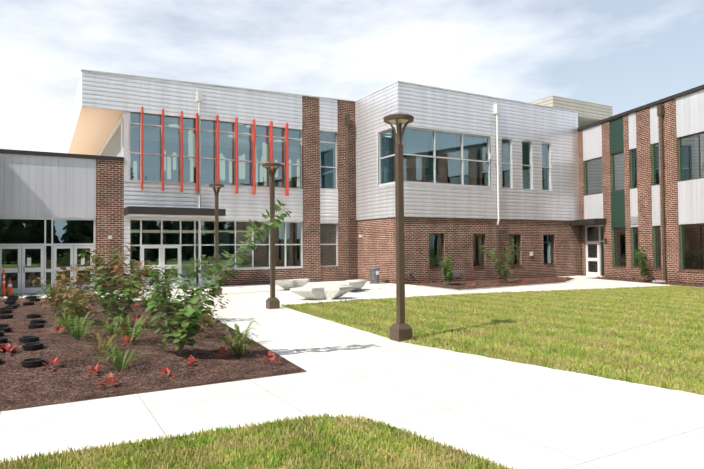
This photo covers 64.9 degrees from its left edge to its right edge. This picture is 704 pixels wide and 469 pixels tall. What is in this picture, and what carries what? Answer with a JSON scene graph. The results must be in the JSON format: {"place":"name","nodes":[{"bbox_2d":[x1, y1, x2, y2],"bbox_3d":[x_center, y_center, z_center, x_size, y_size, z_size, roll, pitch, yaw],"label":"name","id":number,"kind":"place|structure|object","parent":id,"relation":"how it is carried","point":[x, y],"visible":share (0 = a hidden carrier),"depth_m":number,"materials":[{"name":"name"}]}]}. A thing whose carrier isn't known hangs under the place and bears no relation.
{"place":"outdoors","nodes":[
{"label":"outdoors","id":0,"kind":"place"},
{"bbox_2d":[0,276,703,468],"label":"concrete paving","id":1,"kind":"structure","parent":0,"point":[509,414],"depth_m":6.87,"materials":[{"name":"white concrete"}]},
{"bbox_2d":[1,269,14,295],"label":"traffic cones","id":2,"kind":"object","parent":1,"relation":"on","point":[9,291],"visible":0.94,"depth_m":23.73,"materials":[{"name":"orange plastic"}]},
{"bbox_2d":[0,149,123,294],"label":"wing","id":3,"kind":"structure","parent":1,"relation":"on","point":[58,211],"depth_m":25.38,"materials":[{"name":"white metal"}]},
{"bbox_2d":[0,297,305,410],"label":"mulch bed","id":4,"kind":"object","parent":1,"relation":"on","point":[66,379],"visible":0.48,"depth_m":8.81,"materials":[{"name":"brown soil"}]},
{"bbox_2d":[0,295,45,366],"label":"black plant pots","id":5,"kind":"object","parent":4,"relation":"on","point":[10,301],"visible":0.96,"depth_m":11.20,"materials":[{"name":"black plastic"}]},
{"bbox_2d":[0,292,118,297],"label":"boxwood shrubs","id":6,"kind":"object","parent":4,"relation":"on","point":[35,294],"visible":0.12,"depth_m":21.23,"materials":[{"name":"green plant"}]},
{"bbox_2d":[28,243,228,336],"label":"shrubs","id":7,"kind":"object","parent":4,"relation":"on","point":[74,306],"visible":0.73,"depth_m":16.50,"materials":[{"name":"brown"}]},
{"bbox_2d":[39,283,260,368],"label":"ornamental grasses","id":8,"kind":"object","parent":4,"relation":"on","point":[74,330],"visible":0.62,"depth_m":10.27,"materials":[{"name":"green plant"}]},
{"bbox_2d":[78,199,291,354],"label":"shrubs","id":9,"kind":"object","parent":4,"relation":"on","point":[180,334],"visible":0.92,"depth_m":9.59,"materials":[{"name":"green plant"}]},
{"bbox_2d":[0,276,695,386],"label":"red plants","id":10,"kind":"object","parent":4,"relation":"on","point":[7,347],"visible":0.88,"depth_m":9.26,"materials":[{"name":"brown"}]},
{"bbox_2d":[209,184,223,294],"bbox_3d":[-5.731,0.210,23.466,0.650,4.680,0.650,0,-2,-29],"label":"lamp post","id":11,"kind":"object","parent":1,"relation":"on","point":[218,186],"visible":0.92,"depth_m":23.42,"materials":[{"name":"brown metal"}]},
{"bbox_2d":[262,162,281,309],"bbox_3d":[-2.567,0.048,17.870,0.650,4.680,0.650,0,-2,-29],"label":"lamp post","id":12,"kind":"object","parent":1,"relation":"on","point":[272,301],"visible":1,"depth_m":17.81,"materials":[{"name":"brown metal"}]},
{"bbox_2d":[275,279,309,289],"bbox_3d":[-2.774,2.356,25.984,0.906,0.460,2.352,-2,-2,39],"label":"bench","id":13,"kind":"object","parent":1,"relation":"on","point":[287,284],"visible":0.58,"depth_m":25.56,"materials":[{"name":"grey concrete"}]},
{"bbox_2d":[290,286,353,299],"bbox_3d":[-1.114,2.217,20.819,2.470,0.460,0.951,0,-1,-16],"label":"bench","id":14,"kind":"object","parent":1,"relation":"on","point":[324,293],"visible":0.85,"depth_m":20.61,"materials":[{"name":"grey concrete"}]},
{"bbox_2d":[340,279,366,291],"bbox_3d":[0.101,2.301,24.747,0.906,0.460,2.352,-1,-1,14],"label":"bench","id":15,"kind":"object","parent":1,"relation":"on","point":[358,284],"visible":0.85,"depth_m":24.24,"materials":[{"name":"grey concrete"}]},
{"bbox_2d":[368,267,380,283],"bbox_3d":[1.209,2.185,29.665,0.660,0.910,0.660,0,-2,-29],"label":"litter bin","id":16,"kind":"object","parent":1,"relation":"on","point":[374,273],"visible":0.98,"depth_m":29.44,"materials":[{"name":"grey metal"}]},
{"bbox_2d":[355,81,612,283],"bbox_3d":[6.861,-3.304,45.941,24.330,12.570,25.310,0,-2,-29],"label":"building wing","id":17,"kind":"object","parent":1,"relation":"on","point":[489,173],"visible":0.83,"depth_m":32.06,"materials":[{"name":"metal"}]},
{"bbox_2d":[409,276,577,289],"bbox_3d":[8.872,2.553,29.723,12.481,0.018,5.179,0,-2,-29],"label":"mulch bed","id":18,"kind":"object","parent":1,"relation":"on","point":[509,282],"visible":0.93,"depth_m":29.16,"materials":[{"name":"brown soil"}]},
{"bbox_2d":[438,240,649,283],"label":"shrubs","id":19,"kind":"object","parent":18,"relation":"on","point":[642,265],"depth_m":28.93,"materials":[{"name":"green plant"}]},
{"bbox_2d":[570,84,703,284],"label":"wing","id":20,"kind":"structure","parent":1,"relation":"on","point":[641,174],"depth_m":30.33,"materials":[{"name":"brown brick"}]},
{"bbox_2d":[593,277,703,286],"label":"mulch bed","id":21,"kind":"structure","parent":1,"relation":"on","point":[667,283],"depth_m":28.58,"materials":[{"name":"brown soil"}]},
{"bbox_2d":[0,0,703,152],"label":"sky","id":22,"kind":"structure","parent":0,"point":[623,55],"materials":[{"name":"blue"}]},
{"bbox_2d":[0,285,703,468],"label":"lawn","id":23,"kind":"structure","parent":0,"point":[501,352],"depth_m":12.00,"materials":[{"name":"green plant"}]},
{"bbox_2d":[383,113,413,342],"bbox_3d":[0.999,-0.135,11.561,0.650,4.680,0.650,0,-2,-29],"label":"lamp post","id":24,"kind":"object","parent":23,"relation":"on","point":[400,330],"visible":1,"depth_m":11.50,"materials":[{"name":"brown metal"}]},
{"label":"ground","id":25,"kind":"structure","parent":0,"visible":0},
{"bbox_2d":[62,69,357,288],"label":"block","id":26,"kind":"structure","parent":25,"relation":"on","point":[179,146],"depth_m":29.50,"materials":[{"name":"silver metal"}]}
]}

